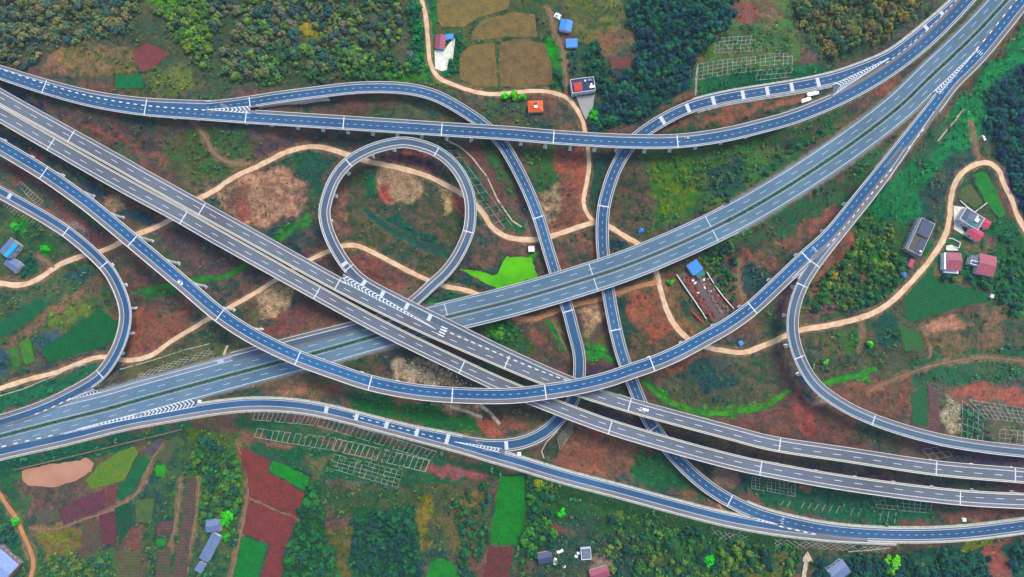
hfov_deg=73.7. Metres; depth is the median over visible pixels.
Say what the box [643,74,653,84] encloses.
tree
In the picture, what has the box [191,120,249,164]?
path
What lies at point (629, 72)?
tree
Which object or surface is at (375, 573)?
tree
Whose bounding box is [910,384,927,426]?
crop field
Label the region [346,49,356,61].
tree
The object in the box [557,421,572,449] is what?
slope frame
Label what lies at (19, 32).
tree
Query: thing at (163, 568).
crop field
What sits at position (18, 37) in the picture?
tree
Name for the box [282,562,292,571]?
tree
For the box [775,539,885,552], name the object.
slope frame
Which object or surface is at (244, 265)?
grass strips
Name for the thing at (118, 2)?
tree
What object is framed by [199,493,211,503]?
tree
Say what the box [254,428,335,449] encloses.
slope frame
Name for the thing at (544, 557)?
house
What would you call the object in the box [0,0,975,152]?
viaduct
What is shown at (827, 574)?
tree
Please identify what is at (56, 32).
tree
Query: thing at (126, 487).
crop field
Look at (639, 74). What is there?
tree
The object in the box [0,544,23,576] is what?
house
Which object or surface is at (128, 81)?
crop field
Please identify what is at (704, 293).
yard
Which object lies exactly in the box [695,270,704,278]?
workshop annex
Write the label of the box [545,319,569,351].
grass strips
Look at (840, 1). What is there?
tree
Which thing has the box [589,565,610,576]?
building
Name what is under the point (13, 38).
tree
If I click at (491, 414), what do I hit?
drainage channel
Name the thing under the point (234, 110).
road chevrons
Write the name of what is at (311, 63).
tree
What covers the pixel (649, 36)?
tree
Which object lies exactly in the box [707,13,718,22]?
tree
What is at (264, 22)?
tree
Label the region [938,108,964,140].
drainage channel
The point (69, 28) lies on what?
tree
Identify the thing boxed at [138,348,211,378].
slope frame
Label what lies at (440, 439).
slip road
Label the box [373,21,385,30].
tree
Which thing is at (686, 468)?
viaduct
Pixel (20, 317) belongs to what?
crop field
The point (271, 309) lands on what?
rubble
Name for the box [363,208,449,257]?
stream
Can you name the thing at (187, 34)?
tree
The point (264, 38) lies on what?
tree
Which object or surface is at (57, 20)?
tree
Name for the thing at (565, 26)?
sheet roof barn
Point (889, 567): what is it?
tree
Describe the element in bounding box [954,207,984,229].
courtyard house
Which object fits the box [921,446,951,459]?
slope frame
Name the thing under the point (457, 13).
crop field
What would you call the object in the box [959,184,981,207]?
crop field
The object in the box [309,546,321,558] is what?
tree
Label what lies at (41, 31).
tree
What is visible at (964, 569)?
tree
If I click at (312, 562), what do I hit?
tree
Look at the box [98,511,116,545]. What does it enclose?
crop field
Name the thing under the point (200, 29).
tree
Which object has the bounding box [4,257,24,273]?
roadside annex
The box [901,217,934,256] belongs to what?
long house
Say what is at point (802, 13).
tree
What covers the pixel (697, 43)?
tree
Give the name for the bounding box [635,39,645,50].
tree
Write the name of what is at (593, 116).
tree
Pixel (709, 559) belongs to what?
tree
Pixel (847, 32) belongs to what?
tree
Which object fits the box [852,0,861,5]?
tree
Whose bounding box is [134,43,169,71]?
crop field
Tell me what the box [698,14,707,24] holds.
tree
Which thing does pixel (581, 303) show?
dirt road
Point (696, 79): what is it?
drainage channel
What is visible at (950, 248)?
yard
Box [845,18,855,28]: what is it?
tree
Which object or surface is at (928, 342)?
path
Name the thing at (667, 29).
tree
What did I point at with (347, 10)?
tree
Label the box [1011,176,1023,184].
tree
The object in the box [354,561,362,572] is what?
tree
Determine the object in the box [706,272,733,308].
boundary wall
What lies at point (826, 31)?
tree
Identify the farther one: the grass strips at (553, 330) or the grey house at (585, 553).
the grass strips at (553, 330)
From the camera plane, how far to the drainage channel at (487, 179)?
551.63 m
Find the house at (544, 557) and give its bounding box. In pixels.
[537,551,552,564]
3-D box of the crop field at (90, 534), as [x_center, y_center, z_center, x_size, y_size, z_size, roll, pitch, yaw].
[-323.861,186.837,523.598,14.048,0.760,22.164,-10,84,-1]
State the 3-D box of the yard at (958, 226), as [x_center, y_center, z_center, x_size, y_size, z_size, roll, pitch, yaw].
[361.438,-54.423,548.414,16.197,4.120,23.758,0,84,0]
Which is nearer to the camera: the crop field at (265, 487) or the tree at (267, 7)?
the crop field at (265, 487)
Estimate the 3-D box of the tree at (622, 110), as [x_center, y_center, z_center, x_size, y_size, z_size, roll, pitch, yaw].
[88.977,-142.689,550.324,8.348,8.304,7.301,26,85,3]
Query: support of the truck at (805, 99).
on the ground at (772, 370)
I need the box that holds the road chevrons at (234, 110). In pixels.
[206,106,249,112]
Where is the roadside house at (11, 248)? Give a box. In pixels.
[0,237,23,258]
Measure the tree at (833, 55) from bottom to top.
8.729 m
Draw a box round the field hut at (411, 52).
[407,50,413,56]
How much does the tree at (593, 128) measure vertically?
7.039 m
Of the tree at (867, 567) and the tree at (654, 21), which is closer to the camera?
the tree at (867, 567)
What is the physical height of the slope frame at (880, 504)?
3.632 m
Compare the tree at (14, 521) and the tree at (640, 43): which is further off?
the tree at (640, 43)
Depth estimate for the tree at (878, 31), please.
541.11 m
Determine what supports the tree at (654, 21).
on the ground at (772, 370)
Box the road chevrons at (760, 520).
[755,518,775,523]
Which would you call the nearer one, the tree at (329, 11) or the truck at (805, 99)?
the truck at (805, 99)
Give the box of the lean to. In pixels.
[445,33,453,40]
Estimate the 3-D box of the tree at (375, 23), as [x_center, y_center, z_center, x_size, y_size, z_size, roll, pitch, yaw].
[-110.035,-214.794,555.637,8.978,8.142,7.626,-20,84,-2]
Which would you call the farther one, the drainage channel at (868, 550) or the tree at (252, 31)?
the tree at (252, 31)
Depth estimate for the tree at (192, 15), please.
550.23 m
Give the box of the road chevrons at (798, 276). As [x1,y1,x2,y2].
[792,259,811,278]
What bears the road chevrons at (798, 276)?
on the viaduct at (214, 310)
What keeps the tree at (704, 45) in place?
on the ground at (772, 370)
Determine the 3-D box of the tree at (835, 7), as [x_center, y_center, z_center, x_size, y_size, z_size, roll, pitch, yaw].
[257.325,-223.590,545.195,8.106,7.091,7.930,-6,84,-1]
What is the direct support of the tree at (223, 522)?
on the ground at (772, 370)
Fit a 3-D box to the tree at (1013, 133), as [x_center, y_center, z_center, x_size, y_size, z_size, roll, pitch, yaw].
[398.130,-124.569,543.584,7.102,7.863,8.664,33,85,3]
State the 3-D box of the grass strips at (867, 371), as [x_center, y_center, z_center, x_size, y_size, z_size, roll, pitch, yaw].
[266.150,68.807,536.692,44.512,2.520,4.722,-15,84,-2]
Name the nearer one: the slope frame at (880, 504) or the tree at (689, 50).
the slope frame at (880, 504)
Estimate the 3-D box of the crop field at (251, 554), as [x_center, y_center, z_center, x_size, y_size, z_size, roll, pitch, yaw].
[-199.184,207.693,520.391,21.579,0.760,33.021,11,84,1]
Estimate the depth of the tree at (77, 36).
547.76 m
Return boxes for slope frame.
[3,205,41,228]
[18,181,42,205]
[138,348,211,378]
[252,412,317,425]
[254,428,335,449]
[317,419,436,460]
[329,454,402,487]
[333,439,429,471]
[438,142,511,231]
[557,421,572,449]
[697,53,792,79]
[712,529,746,539]
[714,35,762,52]
[751,477,795,496]
[755,68,792,80]
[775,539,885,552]
[780,501,895,522]
[872,496,931,513]
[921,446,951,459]
[961,400,982,440]
[969,400,1023,422]
[997,429,1023,443]
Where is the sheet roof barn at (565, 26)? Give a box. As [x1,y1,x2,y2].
[559,19,572,32]
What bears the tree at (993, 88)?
on the ground at (772, 370)
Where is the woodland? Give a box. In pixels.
[0,0,1023,576]
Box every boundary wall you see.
[676,275,706,318]
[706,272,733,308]
[960,200,987,211]
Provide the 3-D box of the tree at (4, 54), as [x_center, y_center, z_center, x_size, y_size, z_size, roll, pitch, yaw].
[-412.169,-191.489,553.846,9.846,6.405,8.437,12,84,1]
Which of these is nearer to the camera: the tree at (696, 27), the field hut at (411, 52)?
the tree at (696, 27)
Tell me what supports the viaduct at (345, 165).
on the ground at (772, 370)
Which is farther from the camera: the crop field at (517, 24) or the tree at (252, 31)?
the crop field at (517, 24)
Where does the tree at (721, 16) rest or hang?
on the ground at (772, 370)
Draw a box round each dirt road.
[0,144,1023,354]
[0,243,478,390]
[0,492,34,576]
[420,0,594,223]
[512,280,657,321]
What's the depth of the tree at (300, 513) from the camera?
519.27 m
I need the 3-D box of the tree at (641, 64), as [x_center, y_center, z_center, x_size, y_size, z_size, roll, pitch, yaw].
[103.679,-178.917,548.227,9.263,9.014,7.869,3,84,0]
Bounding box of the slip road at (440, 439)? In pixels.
[0,396,895,545]
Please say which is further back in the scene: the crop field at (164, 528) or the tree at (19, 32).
the tree at (19, 32)
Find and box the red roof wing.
[964,228,983,241]
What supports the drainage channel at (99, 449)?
on the ground at (772, 370)
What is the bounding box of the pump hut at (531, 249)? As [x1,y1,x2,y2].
[528,246,534,251]
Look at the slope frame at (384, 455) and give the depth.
528.22 m
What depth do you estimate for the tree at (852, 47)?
541.85 m
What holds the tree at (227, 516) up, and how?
on the ground at (772, 370)
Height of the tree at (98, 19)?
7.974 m
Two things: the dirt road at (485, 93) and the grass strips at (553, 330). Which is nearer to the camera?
the grass strips at (553, 330)
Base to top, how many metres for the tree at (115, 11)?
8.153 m
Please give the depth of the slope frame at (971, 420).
527.08 m
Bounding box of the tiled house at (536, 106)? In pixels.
[528,100,542,113]
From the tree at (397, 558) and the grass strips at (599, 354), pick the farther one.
the grass strips at (599, 354)
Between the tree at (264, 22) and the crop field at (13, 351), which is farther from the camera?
the tree at (264, 22)
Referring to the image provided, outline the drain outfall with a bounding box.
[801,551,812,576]
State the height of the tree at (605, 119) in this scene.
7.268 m
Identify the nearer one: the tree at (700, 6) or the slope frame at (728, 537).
the slope frame at (728, 537)
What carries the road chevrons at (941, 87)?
on the viaduct at (214, 310)
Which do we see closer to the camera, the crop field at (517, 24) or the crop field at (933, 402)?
the crop field at (933, 402)
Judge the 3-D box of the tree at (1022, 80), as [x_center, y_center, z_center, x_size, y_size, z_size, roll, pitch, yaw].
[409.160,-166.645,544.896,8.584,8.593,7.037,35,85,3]
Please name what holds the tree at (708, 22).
on the ground at (772, 370)
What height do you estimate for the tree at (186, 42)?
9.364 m
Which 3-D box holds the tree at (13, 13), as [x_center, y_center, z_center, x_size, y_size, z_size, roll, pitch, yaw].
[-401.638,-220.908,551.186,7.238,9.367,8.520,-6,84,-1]
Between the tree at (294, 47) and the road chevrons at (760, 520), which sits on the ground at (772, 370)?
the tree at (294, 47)
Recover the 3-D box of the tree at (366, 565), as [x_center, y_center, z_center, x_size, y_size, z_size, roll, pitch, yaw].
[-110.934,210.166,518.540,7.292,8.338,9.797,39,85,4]
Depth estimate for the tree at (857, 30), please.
542.78 m
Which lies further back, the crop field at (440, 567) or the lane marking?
the crop field at (440, 567)
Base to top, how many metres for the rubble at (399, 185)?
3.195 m
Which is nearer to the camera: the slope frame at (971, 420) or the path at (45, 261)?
the slope frame at (971, 420)
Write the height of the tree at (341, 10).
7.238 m
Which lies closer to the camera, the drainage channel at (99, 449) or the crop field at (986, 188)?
the drainage channel at (99, 449)
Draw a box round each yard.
[435,39,453,70]
[576,95,593,118]
[678,270,729,342]
[946,245,957,250]
[954,206,970,234]
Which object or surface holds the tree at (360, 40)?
on the ground at (772, 370)
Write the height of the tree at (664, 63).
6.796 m
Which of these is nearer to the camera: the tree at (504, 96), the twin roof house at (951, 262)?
the twin roof house at (951, 262)
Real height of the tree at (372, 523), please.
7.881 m
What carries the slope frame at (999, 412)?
on the ground at (772, 370)
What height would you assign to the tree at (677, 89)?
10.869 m
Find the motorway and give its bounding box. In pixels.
[0,0,1013,446]
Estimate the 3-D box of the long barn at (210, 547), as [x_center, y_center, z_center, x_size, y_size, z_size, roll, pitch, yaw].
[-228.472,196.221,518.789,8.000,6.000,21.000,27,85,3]
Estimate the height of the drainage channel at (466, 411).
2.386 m
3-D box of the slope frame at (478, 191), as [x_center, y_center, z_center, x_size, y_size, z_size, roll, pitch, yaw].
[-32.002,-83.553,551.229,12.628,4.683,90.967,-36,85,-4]
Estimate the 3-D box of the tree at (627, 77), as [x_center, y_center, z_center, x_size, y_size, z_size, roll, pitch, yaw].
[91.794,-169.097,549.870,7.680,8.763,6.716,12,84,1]
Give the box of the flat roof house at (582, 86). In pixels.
[569,76,595,96]
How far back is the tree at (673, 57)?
544.56 m
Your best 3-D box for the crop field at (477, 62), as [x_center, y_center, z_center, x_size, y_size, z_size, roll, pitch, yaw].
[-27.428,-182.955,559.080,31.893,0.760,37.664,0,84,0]
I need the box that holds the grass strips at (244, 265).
[135,262,249,294]
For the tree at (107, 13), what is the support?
on the ground at (772, 370)
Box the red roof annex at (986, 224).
[980,218,990,229]
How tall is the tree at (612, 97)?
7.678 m
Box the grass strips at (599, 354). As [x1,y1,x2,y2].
[585,351,615,362]
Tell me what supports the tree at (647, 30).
on the ground at (772, 370)
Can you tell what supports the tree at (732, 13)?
on the ground at (772, 370)
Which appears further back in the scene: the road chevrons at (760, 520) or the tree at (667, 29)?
the tree at (667, 29)
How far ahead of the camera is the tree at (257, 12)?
549.71 m
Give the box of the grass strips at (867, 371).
[823,367,876,384]
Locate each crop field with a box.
[0,298,48,336]
[8,346,20,366]
[19,337,35,363]
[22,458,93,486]
[34,508,59,523]
[43,309,118,362]
[61,488,105,523]
[81,516,99,547]
[86,446,138,489]
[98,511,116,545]
[107,484,116,506]
[115,74,142,88]
[115,503,131,537]
[115,551,140,576]
[118,455,149,499]
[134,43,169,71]
[135,498,153,521]
[144,438,164,456]
[154,436,175,463]
[156,465,165,477]
[156,539,164,545]
[156,547,170,576]
[157,521,172,536]
[172,476,195,576]
[234,536,267,576]
[236,446,303,515]
[243,500,295,576]
[269,461,308,489]
[426,558,459,576]
[437,0,509,26]
[459,43,497,86]
[472,12,537,39]
[483,546,512,576]
[490,474,524,544]
[499,38,551,87]
[610,56,630,68]
[898,323,924,351]
[904,275,990,321]
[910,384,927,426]
[928,387,939,431]
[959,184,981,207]
[974,172,1004,217]
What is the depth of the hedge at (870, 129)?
540.81 m
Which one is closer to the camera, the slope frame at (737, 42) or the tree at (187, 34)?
the slope frame at (737, 42)
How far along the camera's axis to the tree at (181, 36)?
547.78 m
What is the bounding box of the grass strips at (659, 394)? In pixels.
[642,381,789,415]
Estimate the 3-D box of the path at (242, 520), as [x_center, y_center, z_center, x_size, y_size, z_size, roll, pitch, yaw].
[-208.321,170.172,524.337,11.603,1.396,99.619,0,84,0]
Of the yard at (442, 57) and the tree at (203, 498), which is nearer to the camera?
the tree at (203, 498)
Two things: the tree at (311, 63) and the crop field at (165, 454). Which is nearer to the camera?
the crop field at (165, 454)
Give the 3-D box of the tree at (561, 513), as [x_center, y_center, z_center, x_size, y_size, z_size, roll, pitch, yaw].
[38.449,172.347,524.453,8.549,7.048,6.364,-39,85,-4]
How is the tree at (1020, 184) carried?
on the ground at (772, 370)
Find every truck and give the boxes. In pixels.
[801,97,811,103]
[806,91,818,96]
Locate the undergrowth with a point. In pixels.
(520, 410)
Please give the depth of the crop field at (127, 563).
521.55 m
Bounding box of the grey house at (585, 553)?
[580,546,590,559]
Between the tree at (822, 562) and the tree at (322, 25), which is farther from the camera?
the tree at (322, 25)
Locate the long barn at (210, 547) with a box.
[199,532,221,561]
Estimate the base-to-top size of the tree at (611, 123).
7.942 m
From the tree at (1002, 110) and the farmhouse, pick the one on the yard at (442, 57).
the farmhouse
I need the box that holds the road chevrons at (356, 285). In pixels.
[341,274,434,328]
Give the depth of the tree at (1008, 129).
541.57 m
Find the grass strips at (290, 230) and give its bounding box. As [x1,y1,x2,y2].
[276,213,309,242]
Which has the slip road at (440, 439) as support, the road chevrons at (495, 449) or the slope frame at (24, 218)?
the road chevrons at (495, 449)
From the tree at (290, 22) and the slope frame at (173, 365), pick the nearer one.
the slope frame at (173, 365)
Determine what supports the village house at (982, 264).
on the ground at (772, 370)
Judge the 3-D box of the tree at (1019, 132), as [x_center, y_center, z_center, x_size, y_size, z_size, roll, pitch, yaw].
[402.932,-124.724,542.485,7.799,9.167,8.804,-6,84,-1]
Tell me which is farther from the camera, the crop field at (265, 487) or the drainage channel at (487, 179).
the drainage channel at (487, 179)
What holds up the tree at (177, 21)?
on the ground at (772, 370)
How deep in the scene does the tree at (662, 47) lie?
545.28 m
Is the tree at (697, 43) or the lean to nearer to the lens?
the tree at (697, 43)
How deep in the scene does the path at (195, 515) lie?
524.25 m
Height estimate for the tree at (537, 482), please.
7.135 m
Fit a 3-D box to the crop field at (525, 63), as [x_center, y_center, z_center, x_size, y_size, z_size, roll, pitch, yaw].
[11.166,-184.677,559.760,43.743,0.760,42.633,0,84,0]
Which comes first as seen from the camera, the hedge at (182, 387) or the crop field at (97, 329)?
the hedge at (182, 387)
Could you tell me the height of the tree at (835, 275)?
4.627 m
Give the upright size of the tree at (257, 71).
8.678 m
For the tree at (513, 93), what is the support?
on the ground at (772, 370)
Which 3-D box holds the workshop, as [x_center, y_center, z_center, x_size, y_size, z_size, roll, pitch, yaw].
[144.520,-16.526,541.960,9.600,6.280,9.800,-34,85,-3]
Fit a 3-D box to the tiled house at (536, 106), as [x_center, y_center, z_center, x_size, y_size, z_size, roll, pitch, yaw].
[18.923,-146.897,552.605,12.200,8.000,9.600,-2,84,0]
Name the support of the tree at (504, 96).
on the ground at (772, 370)
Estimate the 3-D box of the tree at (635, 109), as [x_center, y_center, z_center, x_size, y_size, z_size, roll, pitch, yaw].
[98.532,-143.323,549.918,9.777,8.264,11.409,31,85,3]
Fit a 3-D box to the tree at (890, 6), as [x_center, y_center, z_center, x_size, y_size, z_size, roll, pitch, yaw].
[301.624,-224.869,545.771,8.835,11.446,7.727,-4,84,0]
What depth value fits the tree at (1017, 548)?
515.82 m
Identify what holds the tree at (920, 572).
on the ground at (772, 370)
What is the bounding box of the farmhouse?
[434,34,445,49]
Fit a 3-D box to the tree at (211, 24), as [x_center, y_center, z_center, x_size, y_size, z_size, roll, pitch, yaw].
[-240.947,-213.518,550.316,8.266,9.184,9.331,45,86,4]
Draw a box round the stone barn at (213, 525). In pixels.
[205,519,221,531]
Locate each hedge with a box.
[0,327,407,436]
[727,0,1006,221]
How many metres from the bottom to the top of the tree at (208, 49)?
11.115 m
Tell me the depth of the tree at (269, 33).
548.63 m
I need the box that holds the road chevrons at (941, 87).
[934,49,977,93]
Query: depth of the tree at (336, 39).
551.96 m
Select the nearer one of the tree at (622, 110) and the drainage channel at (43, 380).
the drainage channel at (43, 380)
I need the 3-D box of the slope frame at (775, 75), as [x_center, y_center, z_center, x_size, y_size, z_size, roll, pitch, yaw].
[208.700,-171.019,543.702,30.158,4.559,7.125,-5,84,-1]
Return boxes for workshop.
[686,259,702,275]
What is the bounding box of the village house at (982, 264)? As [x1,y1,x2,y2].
[966,253,996,276]
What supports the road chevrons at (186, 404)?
on the motorway
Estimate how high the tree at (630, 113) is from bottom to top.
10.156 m
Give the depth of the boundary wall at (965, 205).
546.10 m
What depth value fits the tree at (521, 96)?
553.29 m
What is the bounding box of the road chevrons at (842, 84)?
[833,58,888,94]
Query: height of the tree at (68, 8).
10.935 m
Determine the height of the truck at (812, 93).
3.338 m
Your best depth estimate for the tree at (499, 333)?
535.96 m
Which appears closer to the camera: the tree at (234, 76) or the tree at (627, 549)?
the tree at (627, 549)
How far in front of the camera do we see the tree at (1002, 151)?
541.96 m
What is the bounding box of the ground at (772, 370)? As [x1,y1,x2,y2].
[0,0,1023,576]
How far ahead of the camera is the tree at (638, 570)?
519.36 m
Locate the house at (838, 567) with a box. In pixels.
[825,558,850,576]
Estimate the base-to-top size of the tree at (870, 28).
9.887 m
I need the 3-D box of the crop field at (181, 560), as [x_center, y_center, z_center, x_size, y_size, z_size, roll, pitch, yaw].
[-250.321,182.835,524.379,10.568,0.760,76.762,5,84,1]
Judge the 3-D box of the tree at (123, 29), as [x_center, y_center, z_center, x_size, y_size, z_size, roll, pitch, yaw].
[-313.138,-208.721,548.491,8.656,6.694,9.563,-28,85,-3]
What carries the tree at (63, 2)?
on the ground at (772, 370)
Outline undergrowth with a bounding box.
[0,0,1023,576]
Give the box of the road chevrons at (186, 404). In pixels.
[79,398,195,428]
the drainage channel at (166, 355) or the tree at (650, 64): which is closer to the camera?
the drainage channel at (166, 355)
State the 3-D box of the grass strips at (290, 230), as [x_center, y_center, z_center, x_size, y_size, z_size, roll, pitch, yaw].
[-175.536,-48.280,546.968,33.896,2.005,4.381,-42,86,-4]
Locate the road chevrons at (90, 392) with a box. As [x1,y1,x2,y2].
[67,389,99,400]
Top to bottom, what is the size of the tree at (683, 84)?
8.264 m
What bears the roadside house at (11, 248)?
on the ground at (772, 370)
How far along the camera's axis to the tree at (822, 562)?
515.99 m
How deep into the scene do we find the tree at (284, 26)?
551.63 m
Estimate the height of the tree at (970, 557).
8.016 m
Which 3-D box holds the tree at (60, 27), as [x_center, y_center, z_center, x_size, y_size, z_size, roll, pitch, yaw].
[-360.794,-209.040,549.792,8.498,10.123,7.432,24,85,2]
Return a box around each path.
[30,442,164,529]
[36,255,54,267]
[170,480,180,548]
[187,480,199,562]
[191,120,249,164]
[231,444,248,576]
[249,498,297,519]
[548,7,567,95]
[551,319,572,362]
[737,260,752,319]
[857,318,862,351]
[868,356,1023,392]
[920,326,930,357]
[969,121,979,160]
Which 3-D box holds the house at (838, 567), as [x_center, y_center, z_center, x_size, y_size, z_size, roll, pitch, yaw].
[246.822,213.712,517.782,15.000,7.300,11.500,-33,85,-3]
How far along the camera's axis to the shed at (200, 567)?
516.76 m
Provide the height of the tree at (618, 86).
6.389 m
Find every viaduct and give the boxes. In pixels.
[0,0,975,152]
[0,0,1023,403]
[0,88,1023,482]
[0,105,1023,508]
[0,186,136,426]
[206,81,585,451]
[230,137,603,395]
[596,0,1023,543]
[782,111,1023,456]
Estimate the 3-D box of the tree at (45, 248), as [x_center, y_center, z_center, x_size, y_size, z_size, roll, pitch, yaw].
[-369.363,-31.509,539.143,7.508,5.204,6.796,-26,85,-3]
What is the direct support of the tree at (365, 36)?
on the ground at (772, 370)
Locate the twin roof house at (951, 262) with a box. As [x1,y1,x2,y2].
[940,252,962,273]
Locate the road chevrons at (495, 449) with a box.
[454,441,501,452]
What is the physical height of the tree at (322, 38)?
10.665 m
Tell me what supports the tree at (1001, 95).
on the ground at (772, 370)
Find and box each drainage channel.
[0,364,85,395]
[14,429,182,470]
[120,343,209,369]
[445,140,521,226]
[450,406,482,418]
[479,404,500,424]
[541,428,559,457]
[695,63,697,95]
[848,547,889,551]
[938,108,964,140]
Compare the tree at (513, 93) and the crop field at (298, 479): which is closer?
the crop field at (298, 479)
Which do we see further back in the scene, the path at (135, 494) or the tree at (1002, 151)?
the tree at (1002, 151)
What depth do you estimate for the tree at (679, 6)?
546.35 m
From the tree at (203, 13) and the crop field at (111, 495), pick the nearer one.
the crop field at (111, 495)
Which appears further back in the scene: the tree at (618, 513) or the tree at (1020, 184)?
the tree at (1020, 184)
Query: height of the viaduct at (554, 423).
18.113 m
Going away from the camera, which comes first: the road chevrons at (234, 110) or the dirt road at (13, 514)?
the dirt road at (13, 514)
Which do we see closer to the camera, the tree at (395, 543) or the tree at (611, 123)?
the tree at (395, 543)
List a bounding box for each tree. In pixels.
[0,49,9,56]
[1,7,11,18]
[6,35,16,42]
[9,10,19,19]
[10,222,19,230]
[11,517,20,526]
[13,29,24,35]
[16,34,26,43]
[17,0,29,9]
[24,10,38,19]
[34,3,44,14]
[36,27,48,36]
[40,245,49,250]
[42,0,49,9]
[52,17,62,24]
[52,28,62,37]
[58,25,67,34]
[59,0,68,7]
[62,25,73,34]
[63,35,72,43]
[64,5,74,15]
[73,29,82,40]
[83,0,94,9]
[93,15,104,26]
[102,8,113,18]
[103,16,114,27]
[109,0,123,7]
[111,8,120,16]
[114,17,122,27]
[117,23,125,33]
[124,1,138,11]
[149,3,160,13]
[172,16,180,25]
[175,30,184,40]
[180,0,187,5]
[182,7,191,16]
[184,28,193,37]
[184,38,191,45]
[187,8,198,19]
[192,458,200,468]
[196,24,205,33]
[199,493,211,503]
[200,7,208,18]
[200,19,207,28]
[202,43,212,53]
[207,19,216,27]
[219,518,229,526]
[221,509,233,520]
[221,532,230,542]
[226,61,238,69]
[231,30,239,41]
[231,72,239,80]
[231,457,241,466]
[237,24,246,34]
[238,46,249,55]
[244,70,253,79]
[248,24,257,34]
[252,68,263,76]
[253,8,263,17]
[258,34,268,43]
[259,19,268,27]
[261,2,270,12]
[263,29,275,38]
[271,14,280,25]
[273,6,281,16]
[277,10,285,17]
[277,52,286,63]
[280,20,291,28]
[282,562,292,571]
[285,20,293,28]
[286,28,294,40]
[290,42,299,55]
[295,505,307,517]
[306,558,318,568]
[307,60,316,69]
[308,38,317,49]
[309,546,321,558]
[318,34,327,43]
[319,21,326,28]
[324,5,333,16]
[330,38,339,48]
[332,28,340,38]
[338,6,345,14]
[343,6,353,16]
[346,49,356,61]
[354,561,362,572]
[357,34,362,43]
[362,34,371,41]
[363,561,370,571]
[367,519,378,528]
[371,19,379,28]
[371,570,379,576]
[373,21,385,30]
[380,46,388,55]
[389,540,396,549]
[392,552,402,564]
[397,567,404,576]
[495,330,504,339]
[500,91,508,99]
[510,90,516,99]
[517,93,526,100]
[533,479,542,487]
[557,507,565,516]
[589,108,597,120]
[590,121,598,132]
[600,114,609,124]
[602,102,614,110]
[606,92,619,101]
[607,118,617,126]
[608,83,617,92]
[612,510,623,521]
[614,74,624,85]
[615,83,626,90]
[619,107,626,116]
[622,74,629,82]
[623,90,634,100]
[623,543,633,554]
[625,67,634,76]
[625,110,635,118]
[631,103,640,117]
[634,53,642,65]
[634,564,645,574]
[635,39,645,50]
[635,61,646,69]
[635,69,644,79]
[640,26,650,35]
[642,67,649,76]
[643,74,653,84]
[644,60,653,69]
[645,30,654,39]
[645,39,655,50]
[646,9,657,20]
[650,15,660,24]
[650,46,660,56]
[650,63,659,74]
[653,97,662,105]
[657,58,668,66]
[659,42,667,53]
[660,12,673,21]
[662,24,673,34]
[664,53,671,62]
[669,19,679,29]
[670,53,675,63]
[671,83,681,92]
[676,0,683,10]
[678,51,685,60]
[678,77,688,90]
[684,45,692,56]
[687,0,697,8]
[687,51,698,62]
[692,39,702,49]
[694,20,701,32]
[695,2,705,14]
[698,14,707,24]
[698,39,708,51]
[701,4,711,13]
[702,19,712,29]
[703,554,714,566]
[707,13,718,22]
[716,548,725,558]
[716,558,724,568]
[717,9,724,19]
[724,7,738,16]
[764,555,774,565]
[796,5,807,17]
[798,0,807,5]
[808,0,814,7]
[813,0,822,9]
[814,555,827,566]
[815,0,828,8]
[818,571,830,576]
[822,26,832,34]
[828,32,841,45]
[828,50,836,58]
[829,4,838,13]
[832,271,837,279]
[835,0,847,5]
[843,27,855,36]
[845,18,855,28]
[847,43,855,52]
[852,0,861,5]
[854,26,861,35]
[859,555,871,564]
[859,570,870,576]
[860,561,872,571]
[863,20,876,33]
[866,3,875,12]
[874,25,882,35]
[883,2,895,12]
[884,20,892,33]
[884,554,900,569]
[884,562,893,572]
[884,567,895,575]
[897,11,909,22]
[915,564,927,576]
[926,564,935,574]
[939,552,953,562]
[944,560,954,568]
[952,551,959,561]
[959,566,968,576]
[965,552,975,561]
[986,84,1001,93]
[995,91,1006,100]
[995,146,1009,156]
[996,107,1006,113]
[998,80,1008,88]
[1002,126,1012,131]
[1003,144,1014,155]
[1004,93,1015,104]
[1008,127,1015,136]
[1008,138,1017,146]
[1010,545,1022,554]
[1011,145,1022,154]
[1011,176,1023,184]
[1012,182,1023,189]
[1014,126,1023,136]
[1019,76,1023,83]
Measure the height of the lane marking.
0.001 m
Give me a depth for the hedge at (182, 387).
525.72 m
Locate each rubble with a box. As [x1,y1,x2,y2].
[103,192,125,212]
[214,165,306,227]
[259,283,293,319]
[380,170,422,203]
[393,357,471,385]
[589,553,610,567]
[945,396,960,430]
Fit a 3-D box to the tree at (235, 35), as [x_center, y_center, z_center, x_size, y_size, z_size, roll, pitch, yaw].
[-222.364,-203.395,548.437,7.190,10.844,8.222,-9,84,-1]
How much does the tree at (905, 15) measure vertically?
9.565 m
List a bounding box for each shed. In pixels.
[195,561,206,573]
[566,38,577,48]
[907,258,914,267]
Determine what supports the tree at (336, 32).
on the ground at (772, 370)
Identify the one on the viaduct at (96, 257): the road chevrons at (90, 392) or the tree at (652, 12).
the road chevrons at (90, 392)
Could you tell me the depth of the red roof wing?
539.27 m

